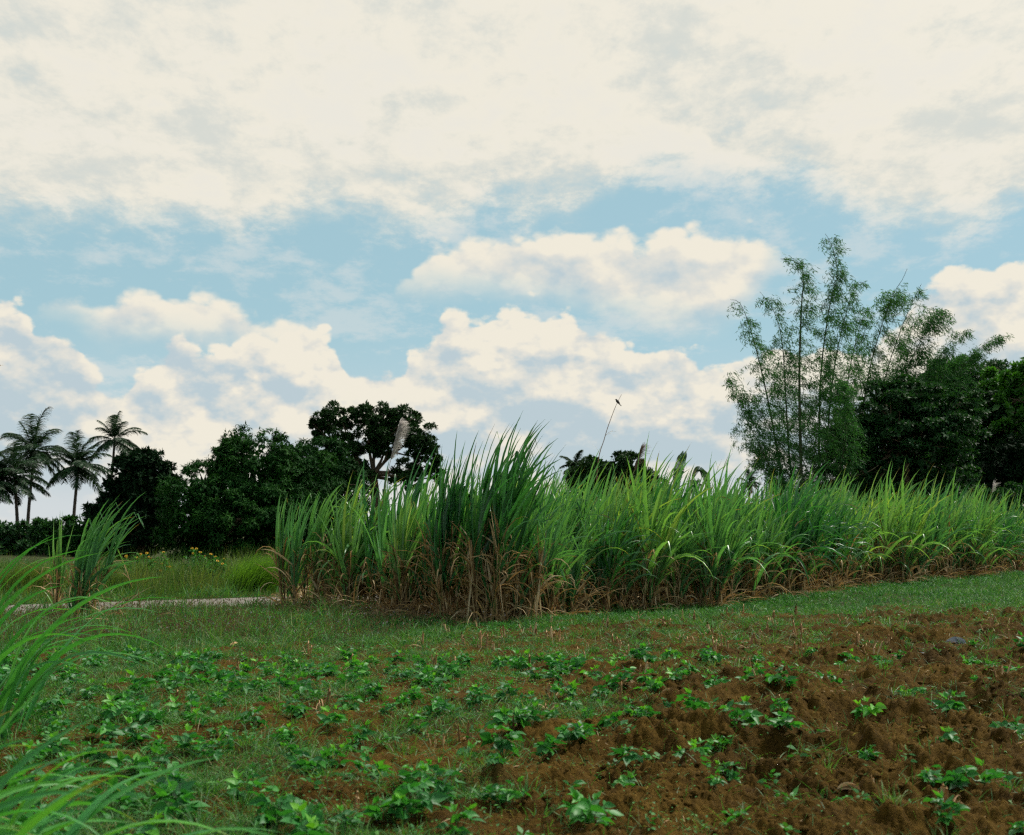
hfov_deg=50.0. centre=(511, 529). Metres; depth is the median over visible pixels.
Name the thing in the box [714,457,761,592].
sugarcane clump
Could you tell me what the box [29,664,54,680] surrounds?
bean plant
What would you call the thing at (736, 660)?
cane stub
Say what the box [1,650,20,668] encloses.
bean plant
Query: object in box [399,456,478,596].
sugarcane clump
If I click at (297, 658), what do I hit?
bean plant
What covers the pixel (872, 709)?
bean plant
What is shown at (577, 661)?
bean plant
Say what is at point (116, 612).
dead cane leaves
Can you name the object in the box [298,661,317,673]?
bean plant
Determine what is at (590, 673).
bean plant
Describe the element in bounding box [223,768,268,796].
bean plant
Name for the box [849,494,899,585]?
sugarcane clump
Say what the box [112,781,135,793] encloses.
bean plant
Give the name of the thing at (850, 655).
bean plant
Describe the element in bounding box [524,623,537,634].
cane stub
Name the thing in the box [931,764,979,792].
bean plant
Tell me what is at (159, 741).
bean plant
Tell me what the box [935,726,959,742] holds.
bean plant
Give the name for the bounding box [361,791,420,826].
bean plant
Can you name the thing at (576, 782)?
weed seedlings
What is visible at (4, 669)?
bean plant
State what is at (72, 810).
bean plant
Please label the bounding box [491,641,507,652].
cane stub
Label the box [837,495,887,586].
sugarcane clump
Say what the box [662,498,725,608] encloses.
sugarcane clump
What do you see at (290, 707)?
bean plant
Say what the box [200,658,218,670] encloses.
bean plant
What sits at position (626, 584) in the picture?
sugarcane clump
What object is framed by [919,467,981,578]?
sugarcane clump
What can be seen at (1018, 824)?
bean plant
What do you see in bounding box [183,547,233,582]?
wildflower shrub
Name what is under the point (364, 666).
bean plant
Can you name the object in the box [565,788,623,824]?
bean plant
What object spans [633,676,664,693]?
bean plant
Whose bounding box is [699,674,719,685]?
bean plant
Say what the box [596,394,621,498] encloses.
dry reed
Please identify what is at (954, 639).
plastic scrap
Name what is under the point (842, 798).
bean plant
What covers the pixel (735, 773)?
bean plant
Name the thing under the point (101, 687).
bean plant
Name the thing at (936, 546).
sugarcane clump
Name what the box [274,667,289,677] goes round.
bean plant
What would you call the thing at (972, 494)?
sugarcane clump
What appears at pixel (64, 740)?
bean plant
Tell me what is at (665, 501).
sugarcane clump
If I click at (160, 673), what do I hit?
bean plant
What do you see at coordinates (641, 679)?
bean plant
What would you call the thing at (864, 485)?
bush
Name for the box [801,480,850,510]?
sugarcane clump
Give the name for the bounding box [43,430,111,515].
coconut palm
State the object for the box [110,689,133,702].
bean plant
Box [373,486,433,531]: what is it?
sugarcane clump
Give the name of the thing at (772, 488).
sugarcane clump
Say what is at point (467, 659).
bean plant
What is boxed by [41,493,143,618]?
sugarcane clump
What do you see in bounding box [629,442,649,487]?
cane plume
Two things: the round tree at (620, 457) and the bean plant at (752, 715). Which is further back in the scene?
the round tree at (620, 457)
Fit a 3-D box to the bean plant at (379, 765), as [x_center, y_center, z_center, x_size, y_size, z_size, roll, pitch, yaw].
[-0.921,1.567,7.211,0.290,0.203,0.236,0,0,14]
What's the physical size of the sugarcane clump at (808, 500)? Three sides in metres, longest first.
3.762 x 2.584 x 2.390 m
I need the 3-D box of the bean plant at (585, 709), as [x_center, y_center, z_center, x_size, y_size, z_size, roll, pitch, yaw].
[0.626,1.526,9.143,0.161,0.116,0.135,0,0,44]
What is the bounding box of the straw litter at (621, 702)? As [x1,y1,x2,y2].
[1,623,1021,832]
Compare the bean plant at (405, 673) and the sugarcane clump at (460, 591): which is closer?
the bean plant at (405, 673)
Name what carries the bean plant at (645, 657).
on the ground at (892, 816)
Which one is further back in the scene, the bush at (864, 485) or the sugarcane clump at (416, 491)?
the bush at (864, 485)
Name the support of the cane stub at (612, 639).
on the ground at (892, 816)
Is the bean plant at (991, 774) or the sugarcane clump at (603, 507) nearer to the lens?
the bean plant at (991, 774)
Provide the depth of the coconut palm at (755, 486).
119.77 m
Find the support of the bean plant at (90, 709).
on the ground at (892, 816)
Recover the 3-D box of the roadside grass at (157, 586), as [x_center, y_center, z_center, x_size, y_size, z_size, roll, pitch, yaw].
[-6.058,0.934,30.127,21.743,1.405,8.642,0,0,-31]
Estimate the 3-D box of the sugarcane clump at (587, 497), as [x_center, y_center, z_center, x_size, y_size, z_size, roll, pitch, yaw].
[1.105,0.225,21.000,1.936,3.579,1.929,0,0,-20]
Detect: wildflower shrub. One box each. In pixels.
[118,551,172,580]
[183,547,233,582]
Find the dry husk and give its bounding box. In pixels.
[837,782,859,790]
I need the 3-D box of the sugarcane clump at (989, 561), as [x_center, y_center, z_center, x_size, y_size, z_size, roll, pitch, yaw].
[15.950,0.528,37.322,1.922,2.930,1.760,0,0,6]
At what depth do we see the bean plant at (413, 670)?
11.54 m
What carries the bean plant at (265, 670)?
on the ground at (892, 816)
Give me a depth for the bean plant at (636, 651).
12.68 m
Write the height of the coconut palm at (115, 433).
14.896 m
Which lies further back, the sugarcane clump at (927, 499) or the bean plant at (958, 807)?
the sugarcane clump at (927, 499)
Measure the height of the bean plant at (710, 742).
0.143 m
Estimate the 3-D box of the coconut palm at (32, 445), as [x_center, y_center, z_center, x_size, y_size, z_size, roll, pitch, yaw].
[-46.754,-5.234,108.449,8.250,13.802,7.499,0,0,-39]
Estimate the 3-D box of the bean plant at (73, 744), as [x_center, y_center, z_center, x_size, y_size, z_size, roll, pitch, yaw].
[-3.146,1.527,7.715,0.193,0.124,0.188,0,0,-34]
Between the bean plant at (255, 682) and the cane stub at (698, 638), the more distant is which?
the cane stub at (698, 638)
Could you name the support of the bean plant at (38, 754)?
on the ground at (892, 816)
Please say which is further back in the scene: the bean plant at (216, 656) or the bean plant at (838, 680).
the bean plant at (216, 656)
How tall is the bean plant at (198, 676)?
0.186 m
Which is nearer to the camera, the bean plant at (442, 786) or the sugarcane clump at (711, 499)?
the bean plant at (442, 786)
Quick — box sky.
[0,0,1023,525]
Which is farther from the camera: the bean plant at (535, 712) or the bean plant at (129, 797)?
the bean plant at (535, 712)
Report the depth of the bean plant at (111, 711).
8.82 m
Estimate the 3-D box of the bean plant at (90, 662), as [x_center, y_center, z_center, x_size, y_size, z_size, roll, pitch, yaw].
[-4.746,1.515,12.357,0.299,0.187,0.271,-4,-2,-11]
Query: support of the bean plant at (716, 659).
on the ground at (892, 816)
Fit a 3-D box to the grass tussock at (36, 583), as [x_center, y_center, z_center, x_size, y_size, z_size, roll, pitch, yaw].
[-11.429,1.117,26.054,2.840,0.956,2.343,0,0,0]
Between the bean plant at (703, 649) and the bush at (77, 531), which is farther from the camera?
the bush at (77, 531)
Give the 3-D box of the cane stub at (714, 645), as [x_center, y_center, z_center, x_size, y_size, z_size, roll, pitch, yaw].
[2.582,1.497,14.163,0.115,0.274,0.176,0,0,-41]
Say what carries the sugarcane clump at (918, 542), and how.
on the ground at (892, 816)
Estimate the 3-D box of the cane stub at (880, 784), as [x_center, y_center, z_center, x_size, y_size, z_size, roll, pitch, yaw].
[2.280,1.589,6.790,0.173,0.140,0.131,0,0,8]
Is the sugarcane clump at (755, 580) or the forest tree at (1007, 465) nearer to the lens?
the sugarcane clump at (755, 580)
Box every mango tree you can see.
[148,421,347,563]
[268,435,371,527]
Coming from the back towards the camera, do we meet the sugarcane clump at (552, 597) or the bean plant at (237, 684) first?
the sugarcane clump at (552, 597)
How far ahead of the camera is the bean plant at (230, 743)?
7.81 m
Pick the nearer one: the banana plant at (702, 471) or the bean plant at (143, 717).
the bean plant at (143, 717)
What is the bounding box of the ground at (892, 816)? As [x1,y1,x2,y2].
[0,536,1023,834]
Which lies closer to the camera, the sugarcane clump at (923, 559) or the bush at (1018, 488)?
the sugarcane clump at (923, 559)
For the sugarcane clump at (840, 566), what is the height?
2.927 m
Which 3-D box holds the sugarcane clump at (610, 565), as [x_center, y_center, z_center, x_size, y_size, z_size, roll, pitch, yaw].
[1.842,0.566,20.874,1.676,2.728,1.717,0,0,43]
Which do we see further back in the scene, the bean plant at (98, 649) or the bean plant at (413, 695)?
the bean plant at (98, 649)
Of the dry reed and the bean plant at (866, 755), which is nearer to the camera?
the bean plant at (866, 755)
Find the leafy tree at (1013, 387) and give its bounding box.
[976,357,1023,437]
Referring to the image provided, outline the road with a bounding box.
[7,595,375,613]
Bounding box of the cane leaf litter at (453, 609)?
[261,557,1023,626]
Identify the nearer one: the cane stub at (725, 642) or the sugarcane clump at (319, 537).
the cane stub at (725, 642)
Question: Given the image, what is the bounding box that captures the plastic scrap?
[947,637,965,643]
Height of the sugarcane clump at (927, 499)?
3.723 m
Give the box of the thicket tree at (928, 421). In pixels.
[809,373,993,497]
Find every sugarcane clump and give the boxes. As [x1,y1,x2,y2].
[20,512,74,617]
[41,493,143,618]
[256,492,329,605]
[292,484,364,600]
[300,472,388,603]
[304,463,403,603]
[348,498,413,606]
[349,443,450,601]
[351,483,434,614]
[359,483,435,617]
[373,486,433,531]
[395,461,483,613]
[395,479,464,614]
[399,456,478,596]
[407,433,482,619]
[425,471,468,610]
[441,413,564,622]
[452,487,520,608]
[460,458,536,604]
[501,487,586,619]
[504,443,577,522]
[521,471,611,606]
[531,469,572,504]
[537,482,592,615]
[542,528,611,614]
[549,447,635,611]
[553,475,604,558]
[554,465,600,501]
[555,497,634,609]
[566,459,680,608]
[566,478,617,511]
[576,474,629,593]
[577,491,658,612]
[590,471,675,603]
[594,463,657,601]
[594,481,666,609]
[605,435,714,612]
[621,451,678,503]
[622,456,729,602]
[622,461,670,598]
[623,453,690,596]
[653,456,748,521]
[658,467,735,600]
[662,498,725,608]
[672,454,772,606]
[676,518,731,606]
[684,482,766,597]
[691,475,770,515]
[702,475,759,512]
[703,447,783,597]
[703,464,798,600]
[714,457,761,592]
[714,504,781,598]
[722,498,793,593]
[741,465,817,531]
[744,473,808,504]
[752,492,794,590]
[755,486,781,520]
[756,502,812,597]
[763,461,860,597]
[763,468,847,591]
[767,471,797,504]
[774,479,858,594]
[791,465,834,505]
[799,471,877,581]
[800,472,862,573]
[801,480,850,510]
[801,499,834,593]
[806,485,871,588]
[809,508,855,590]
[822,464,878,586]
[824,499,872,587]
[830,476,873,566]
[835,481,862,502]
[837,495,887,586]
[848,490,878,515]
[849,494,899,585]
[862,459,928,584]
[870,485,918,569]
[871,464,924,511]
[881,509,921,581]
[883,458,953,582]
[888,485,947,577]
[896,485,951,573]
[899,494,962,580]
[905,482,946,513]
[907,474,944,506]
[913,475,976,577]
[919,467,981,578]
[920,486,984,573]
[928,483,986,570]
[941,496,993,577]
[947,482,1003,524]
[948,479,980,508]
[954,514,998,575]
[956,490,982,568]
[959,485,1014,576]
[962,486,1023,574]
[963,486,1006,569]
[976,512,1018,571]
[990,511,1023,574]
[993,486,1015,519]
[993,508,1023,570]
[994,501,1023,572]
[996,495,1021,514]
[1000,494,1023,573]
[1006,490,1023,526]
[1011,494,1023,571]
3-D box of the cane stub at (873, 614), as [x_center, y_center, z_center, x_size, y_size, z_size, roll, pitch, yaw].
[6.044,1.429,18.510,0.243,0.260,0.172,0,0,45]
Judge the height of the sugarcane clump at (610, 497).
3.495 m
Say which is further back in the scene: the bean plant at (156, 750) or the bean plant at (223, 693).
the bean plant at (223, 693)
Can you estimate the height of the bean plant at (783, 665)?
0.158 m
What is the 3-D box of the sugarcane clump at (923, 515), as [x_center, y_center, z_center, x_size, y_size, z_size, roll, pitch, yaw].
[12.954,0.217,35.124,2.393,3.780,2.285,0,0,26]
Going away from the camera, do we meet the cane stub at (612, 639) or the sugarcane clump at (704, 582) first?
the cane stub at (612, 639)
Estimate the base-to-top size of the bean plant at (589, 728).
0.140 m
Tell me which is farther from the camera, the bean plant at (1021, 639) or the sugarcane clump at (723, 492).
the sugarcane clump at (723, 492)
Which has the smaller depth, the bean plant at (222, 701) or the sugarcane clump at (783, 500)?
the bean plant at (222, 701)
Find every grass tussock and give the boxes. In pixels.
[0,558,74,596]
[64,565,139,592]
[151,568,208,591]
[217,549,290,594]
[259,547,309,590]
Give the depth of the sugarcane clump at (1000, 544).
37.58 m
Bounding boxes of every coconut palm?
[0,407,74,532]
[0,441,50,521]
[0,455,20,504]
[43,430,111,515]
[87,411,147,475]
[559,450,585,480]
[736,469,759,509]
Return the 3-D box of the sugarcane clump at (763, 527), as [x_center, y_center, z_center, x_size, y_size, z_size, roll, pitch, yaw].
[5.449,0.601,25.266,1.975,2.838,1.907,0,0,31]
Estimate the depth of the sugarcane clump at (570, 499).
22.11 m
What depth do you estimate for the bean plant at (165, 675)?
10.95 m
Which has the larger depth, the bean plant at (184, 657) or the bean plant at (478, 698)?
the bean plant at (184, 657)
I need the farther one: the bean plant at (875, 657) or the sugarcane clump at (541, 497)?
the sugarcane clump at (541, 497)
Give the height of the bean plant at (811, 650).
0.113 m
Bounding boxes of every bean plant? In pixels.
[0,650,14,660]
[0,666,10,677]
[0,667,9,682]
[0,691,18,702]
[0,724,11,742]
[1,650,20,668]
[1,815,41,834]
[4,740,46,764]
[6,769,42,788]
[12,702,44,719]
[24,804,59,827]
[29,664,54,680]
[30,750,88,781]
[34,730,70,759]
[36,698,74,716]
[37,720,62,737]
[41,711,57,723]
[45,649,60,658]
[47,710,71,732]
[47,814,71,834]
[50,739,78,749]
[51,672,75,682]
[54,664,78,674]
[56,658,72,672]
[59,685,76,695]
[59,809,81,825]
[64,670,89,684]
[64,775,92,788]
[78,703,101,714]
[79,656,102,668]
[80,678,98,698]
[80,740,121,765]
[86,719,120,738]
[86,776,146,811]
[88,647,113,658]
[96,654,108,665]
[96,683,111,693]
[98,700,132,720]
[100,751,153,779]
[101,692,135,712]
[106,811,162,834]
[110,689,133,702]
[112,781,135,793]
[113,716,158,745]
[116,691,149,710]
[119,669,156,692]
[121,644,144,657]
[125,660,138,668]
[127,647,153,662]
[127,702,166,725]
[135,707,159,719]
[140,744,183,770]
[141,735,169,751]
[148,778,210,825]
[151,651,163,658]
[152,664,179,679]
[152,768,201,799]
[158,674,173,687]
[161,663,186,689]
[165,694,201,715]
[169,651,198,664]
[170,723,209,751]
[172,660,188,671]
[175,667,197,687]
[183,709,200,720]
[186,691,199,697]
[186,706,209,724]
[187,650,217,676]
[187,672,213,687]
[194,705,212,715]
[194,741,225,760]
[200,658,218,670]
[200,690,220,702]
[201,646,223,659]
[203,665,233,687]
[206,725,235,738]
[208,686,228,703]
[212,737,235,751]
[216,695,227,706]
[220,671,252,694]
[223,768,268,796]
[232,670,249,679]
[233,705,267,726]
[236,662,252,671]
[237,652,248,661]
[242,680,265,692]
[245,785,295,829]
[250,655,276,667]
[257,677,271,685]
[257,695,270,701]
[259,662,278,676]
[263,672,292,689]
[266,728,291,741]
[273,722,299,738]
[273,791,305,820]
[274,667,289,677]
[274,736,289,745]
[278,651,293,663]
[279,694,306,716]
[279,802,330,834]
[280,659,306,672]
[280,742,296,756]
[287,671,321,698]
[287,747,330,775]
[288,652,303,662]
[289,703,313,714]
[294,671,312,683]
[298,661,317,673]
[301,799,324,811]
[309,667,322,676]
[316,704,347,727]
[318,662,340,675]
[322,741,350,768]
[323,680,338,687]
[327,804,365,828]
[332,693,363,709]
[335,655,359,669]
[336,661,365,684]
[337,647,358,658]
[342,738,369,750]
[343,719,376,744]
[349,661,371,676]
[351,752,391,779]
[357,678,388,696]
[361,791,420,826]
[363,655,380,665]
[377,695,398,714]
[379,780,449,822]
[382,658,400,673]
[385,650,405,664]
[390,668,409,680]
[393,693,412,707]
[397,764,436,792]
[398,685,424,703]
[403,706,429,730]
[406,667,419,676]
[410,763,466,803]
[412,654,427,666]
[413,667,434,682]
[415,662,433,671]
[416,756,445,776]
[420,671,436,685]
[422,696,452,711]
[425,683,439,692]
[425,701,448,715]
[433,673,451,690]
[434,651,459,677]
[435,652,445,662]
[435,803,485,834]
[443,662,466,678]
[456,653,474,665]
[456,740,477,756]
[463,682,492,707]
[465,684,488,697]
[477,783,504,802]
[479,724,525,757]
[483,705,531,731]
[486,753,508,763]
[488,776,531,804]
[491,655,510,669]
[492,678,522,699]
[508,648,537,671]
[510,649,527,663]
[514,691,543,707]
[514,701,548,724]
[521,705,531,719]
[522,662,545,680]
[530,733,565,757]
[536,652,550,661]
[542,670,561,681]
[544,654,568,673]
[544,704,559,717]
[546,651,562,659]
[550,679,580,698]
[551,654,562,671]
[554,720,590,742]
[554,724,585,743]
[555,654,586,671]
[558,793,614,824]
[560,696,581,708]
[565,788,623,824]
[579,665,601,678]
[579,707,597,716]
[579,723,596,735]
[590,655,602,661]
[590,684,613,700]
[597,710,627,727]
[602,660,636,690]
[609,653,626,661]
[611,746,645,767]
[611,770,644,787]
[623,703,646,716]
[628,642,651,658]
[630,643,658,662]
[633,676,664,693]
[636,669,667,690]
[636,706,660,717]
[661,647,682,659]
[661,697,674,707]
[664,666,688,679]
[674,659,700,673]
[674,746,692,754]
[675,687,710,709]
[675,737,710,757]
[696,645,710,657]
[699,650,725,663]
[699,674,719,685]
[700,647,713,656]
[703,733,731,751]
[705,677,728,688]
[706,774,726,789]
[715,760,743,782]
[718,695,762,724]
[721,805,750,825]
[735,666,753,680]
[736,721,763,727]
[743,662,765,676]
[750,651,764,663]
[759,714,774,725]
[764,662,798,691]
[767,712,795,727]
[768,706,803,731]
[769,696,791,711]
[778,660,793,670]
[805,647,817,654]
[816,670,842,682]
[832,795,852,800]
[838,648,859,661]
[851,696,886,718]
[858,747,883,760]
[870,655,888,661]
[890,649,906,658]
[896,686,926,694]
[916,767,942,785]
[923,790,969,824]
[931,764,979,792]
[932,690,965,712]
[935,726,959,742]
[959,653,982,664]
[970,675,990,680]
[972,757,1017,788]
[988,716,1023,738]
[1003,665,1022,671]
[1007,821,1023,834]
[1012,631,1023,647]
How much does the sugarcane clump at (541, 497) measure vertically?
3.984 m
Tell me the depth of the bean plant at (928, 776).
6.77 m
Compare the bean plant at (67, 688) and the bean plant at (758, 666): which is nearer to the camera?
the bean plant at (67, 688)
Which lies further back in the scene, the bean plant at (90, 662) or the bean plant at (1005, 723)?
the bean plant at (90, 662)
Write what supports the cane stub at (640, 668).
on the ground at (892, 816)
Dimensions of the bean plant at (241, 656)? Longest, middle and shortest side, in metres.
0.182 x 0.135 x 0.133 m
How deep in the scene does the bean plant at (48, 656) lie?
13.13 m
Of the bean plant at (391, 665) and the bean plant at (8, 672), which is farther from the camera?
the bean plant at (391, 665)
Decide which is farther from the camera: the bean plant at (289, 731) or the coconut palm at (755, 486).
the coconut palm at (755, 486)
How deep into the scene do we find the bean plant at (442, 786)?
6.28 m
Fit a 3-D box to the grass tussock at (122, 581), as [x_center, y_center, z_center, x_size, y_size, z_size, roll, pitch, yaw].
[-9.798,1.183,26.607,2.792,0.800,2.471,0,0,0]
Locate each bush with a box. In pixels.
[0,516,48,554]
[27,516,70,555]
[44,512,103,556]
[814,480,928,506]
[912,480,1023,506]
[949,486,1023,515]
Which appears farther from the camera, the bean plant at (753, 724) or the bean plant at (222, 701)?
the bean plant at (222, 701)
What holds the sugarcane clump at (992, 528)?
on the ground at (892, 816)
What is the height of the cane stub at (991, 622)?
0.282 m
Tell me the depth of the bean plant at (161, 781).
6.37 m
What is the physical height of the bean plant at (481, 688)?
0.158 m
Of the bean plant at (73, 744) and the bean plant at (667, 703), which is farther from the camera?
the bean plant at (667, 703)
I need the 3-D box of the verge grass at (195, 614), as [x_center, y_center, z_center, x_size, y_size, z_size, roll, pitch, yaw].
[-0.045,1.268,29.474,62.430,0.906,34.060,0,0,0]
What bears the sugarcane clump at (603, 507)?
on the ground at (892, 816)
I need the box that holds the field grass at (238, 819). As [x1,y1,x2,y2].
[0,571,1023,834]
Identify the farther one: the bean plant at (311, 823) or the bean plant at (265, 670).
the bean plant at (265, 670)
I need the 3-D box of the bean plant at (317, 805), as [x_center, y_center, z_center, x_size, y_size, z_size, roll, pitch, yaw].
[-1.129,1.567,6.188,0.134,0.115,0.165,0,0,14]
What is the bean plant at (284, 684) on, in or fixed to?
on the ground at (892, 816)
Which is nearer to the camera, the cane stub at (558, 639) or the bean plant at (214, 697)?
the bean plant at (214, 697)
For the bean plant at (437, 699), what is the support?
on the ground at (892, 816)
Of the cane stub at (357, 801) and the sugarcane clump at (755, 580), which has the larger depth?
the sugarcane clump at (755, 580)
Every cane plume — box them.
[377,417,409,546]
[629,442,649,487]
[990,478,999,537]
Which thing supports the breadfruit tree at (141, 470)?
on the ground at (892, 816)
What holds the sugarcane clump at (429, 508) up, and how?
on the ground at (892, 816)
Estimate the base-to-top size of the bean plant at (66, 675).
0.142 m
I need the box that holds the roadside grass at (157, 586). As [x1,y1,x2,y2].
[0,539,376,603]
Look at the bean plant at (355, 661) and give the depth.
12.50 m
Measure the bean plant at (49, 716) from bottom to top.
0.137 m
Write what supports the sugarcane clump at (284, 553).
on the ground at (892, 816)
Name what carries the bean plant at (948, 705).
on the ground at (892, 816)
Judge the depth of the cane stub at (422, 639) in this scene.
15.09 m
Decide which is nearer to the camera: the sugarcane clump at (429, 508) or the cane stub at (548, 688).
the cane stub at (548, 688)
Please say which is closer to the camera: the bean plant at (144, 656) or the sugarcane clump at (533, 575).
the bean plant at (144, 656)
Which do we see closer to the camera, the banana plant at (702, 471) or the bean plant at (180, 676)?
the bean plant at (180, 676)
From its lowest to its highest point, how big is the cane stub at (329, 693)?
0.233 m
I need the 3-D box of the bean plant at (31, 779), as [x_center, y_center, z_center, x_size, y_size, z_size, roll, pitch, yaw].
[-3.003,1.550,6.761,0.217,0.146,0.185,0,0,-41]
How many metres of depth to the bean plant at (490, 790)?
6.24 m
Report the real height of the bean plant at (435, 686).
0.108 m
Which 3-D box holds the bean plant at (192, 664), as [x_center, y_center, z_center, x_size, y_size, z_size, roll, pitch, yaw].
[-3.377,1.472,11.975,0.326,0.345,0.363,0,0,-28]
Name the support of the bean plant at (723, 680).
on the ground at (892, 816)
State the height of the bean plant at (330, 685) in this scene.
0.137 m
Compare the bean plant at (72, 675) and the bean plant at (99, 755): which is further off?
the bean plant at (72, 675)
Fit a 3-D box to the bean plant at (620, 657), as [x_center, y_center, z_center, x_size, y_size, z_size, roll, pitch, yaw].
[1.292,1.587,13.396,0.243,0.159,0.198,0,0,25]
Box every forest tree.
[886,353,1023,477]
[923,428,1023,513]
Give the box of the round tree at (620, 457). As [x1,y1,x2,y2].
[563,450,670,501]
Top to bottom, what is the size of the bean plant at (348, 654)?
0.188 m
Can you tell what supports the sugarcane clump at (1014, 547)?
on the ground at (892, 816)
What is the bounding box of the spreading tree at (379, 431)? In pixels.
[307,399,446,533]
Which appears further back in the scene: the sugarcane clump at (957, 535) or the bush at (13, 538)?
the bush at (13, 538)
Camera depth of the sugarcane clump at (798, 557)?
25.56 m
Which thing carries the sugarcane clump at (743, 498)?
on the ground at (892, 816)
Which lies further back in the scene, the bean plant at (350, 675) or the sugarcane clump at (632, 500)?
the sugarcane clump at (632, 500)
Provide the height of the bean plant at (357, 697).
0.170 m
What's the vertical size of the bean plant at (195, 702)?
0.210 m
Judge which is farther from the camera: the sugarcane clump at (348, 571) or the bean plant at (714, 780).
the sugarcane clump at (348, 571)
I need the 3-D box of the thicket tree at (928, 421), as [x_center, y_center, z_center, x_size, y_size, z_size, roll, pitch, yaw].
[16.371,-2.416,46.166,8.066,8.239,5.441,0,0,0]
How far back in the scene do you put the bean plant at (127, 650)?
13.23 m
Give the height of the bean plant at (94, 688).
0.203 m
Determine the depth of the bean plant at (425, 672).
11.06 m
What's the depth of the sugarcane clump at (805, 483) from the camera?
31.58 m
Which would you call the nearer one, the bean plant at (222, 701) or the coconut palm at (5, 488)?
the bean plant at (222, 701)
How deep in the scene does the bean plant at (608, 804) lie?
5.96 m
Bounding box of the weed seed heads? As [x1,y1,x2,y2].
[0,593,550,645]
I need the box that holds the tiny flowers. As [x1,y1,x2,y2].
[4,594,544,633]
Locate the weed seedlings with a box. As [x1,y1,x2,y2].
[0,580,1023,834]
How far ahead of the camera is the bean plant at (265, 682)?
11.09 m
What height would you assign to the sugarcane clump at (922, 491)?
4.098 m
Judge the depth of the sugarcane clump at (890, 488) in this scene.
34.17 m
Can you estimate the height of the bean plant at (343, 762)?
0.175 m
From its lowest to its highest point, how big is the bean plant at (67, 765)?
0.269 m
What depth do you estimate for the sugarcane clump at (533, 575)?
18.54 m
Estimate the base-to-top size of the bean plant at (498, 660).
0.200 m
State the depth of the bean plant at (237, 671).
11.82 m
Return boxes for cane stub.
[302,641,311,654]
[311,687,337,709]
[354,790,359,807]
[413,632,423,646]
[427,730,444,746]
[431,651,436,666]
[451,720,475,740]
[454,632,464,645]
[474,630,492,649]
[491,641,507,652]
[499,625,506,638]
[504,715,518,729]
[521,654,537,670]
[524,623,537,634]
[538,626,554,640]
[545,683,562,697]
[551,631,566,645]
[554,627,565,641]
[596,617,609,627]
[606,634,625,644]
[616,681,631,695]
[633,662,648,672]
[658,616,670,624]
[693,632,710,641]
[701,621,714,633]
[710,634,728,649]
[712,636,718,651]
[730,652,739,665]
[738,633,753,647]
[753,633,766,645]
[760,621,769,636]
[790,620,805,637]
[834,614,849,624]
[856,631,859,645]
[861,641,882,655]
[866,607,874,619]
[871,775,888,790]
[937,783,961,807]
[987,614,994,628]
[988,661,1011,676]
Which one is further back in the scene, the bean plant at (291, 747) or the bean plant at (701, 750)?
the bean plant at (291, 747)
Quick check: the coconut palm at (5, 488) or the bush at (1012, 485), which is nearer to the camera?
the bush at (1012, 485)
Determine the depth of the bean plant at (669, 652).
13.37 m
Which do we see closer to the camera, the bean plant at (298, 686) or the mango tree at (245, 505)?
the bean plant at (298, 686)
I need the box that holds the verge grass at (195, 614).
[0,554,1023,660]
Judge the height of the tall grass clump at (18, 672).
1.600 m
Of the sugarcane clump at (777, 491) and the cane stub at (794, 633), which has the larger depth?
the sugarcane clump at (777, 491)
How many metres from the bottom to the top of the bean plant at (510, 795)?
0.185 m
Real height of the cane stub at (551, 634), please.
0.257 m
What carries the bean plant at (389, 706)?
on the ground at (892, 816)
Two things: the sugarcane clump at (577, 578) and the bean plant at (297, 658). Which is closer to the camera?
the bean plant at (297, 658)
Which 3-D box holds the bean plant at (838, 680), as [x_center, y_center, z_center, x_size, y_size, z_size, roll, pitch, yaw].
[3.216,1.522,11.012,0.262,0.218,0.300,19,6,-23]
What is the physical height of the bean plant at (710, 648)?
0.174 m
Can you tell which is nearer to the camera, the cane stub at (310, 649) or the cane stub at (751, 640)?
the cane stub at (310, 649)
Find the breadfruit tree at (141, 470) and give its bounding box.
[81,445,180,558]
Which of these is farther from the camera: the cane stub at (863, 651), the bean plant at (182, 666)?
the cane stub at (863, 651)
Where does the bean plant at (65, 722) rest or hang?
on the ground at (892, 816)
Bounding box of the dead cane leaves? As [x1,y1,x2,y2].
[15,577,178,620]
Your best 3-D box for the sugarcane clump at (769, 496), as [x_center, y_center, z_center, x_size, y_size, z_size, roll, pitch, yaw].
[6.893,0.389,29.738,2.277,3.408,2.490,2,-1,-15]
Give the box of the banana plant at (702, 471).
[650,451,707,503]
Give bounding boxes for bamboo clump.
[722,234,876,501]
[842,270,1011,509]
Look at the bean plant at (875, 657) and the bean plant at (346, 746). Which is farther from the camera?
the bean plant at (875, 657)
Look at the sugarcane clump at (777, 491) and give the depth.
30.19 m
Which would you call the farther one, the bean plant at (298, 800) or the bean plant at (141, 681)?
the bean plant at (141, 681)
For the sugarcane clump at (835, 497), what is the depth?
29.37 m
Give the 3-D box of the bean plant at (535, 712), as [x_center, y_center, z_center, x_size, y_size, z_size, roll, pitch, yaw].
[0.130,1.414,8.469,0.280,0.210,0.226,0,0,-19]
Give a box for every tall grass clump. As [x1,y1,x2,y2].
[0,533,178,743]
[0,686,280,834]
[0,709,159,834]
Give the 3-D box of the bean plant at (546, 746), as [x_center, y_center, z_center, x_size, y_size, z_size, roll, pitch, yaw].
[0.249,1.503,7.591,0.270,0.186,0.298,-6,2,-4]
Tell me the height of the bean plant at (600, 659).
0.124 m
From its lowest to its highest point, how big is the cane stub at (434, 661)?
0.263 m
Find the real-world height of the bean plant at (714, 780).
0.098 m
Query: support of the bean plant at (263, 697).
on the ground at (892, 816)
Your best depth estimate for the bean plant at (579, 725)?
7.88 m
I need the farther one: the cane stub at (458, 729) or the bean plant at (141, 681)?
the bean plant at (141, 681)

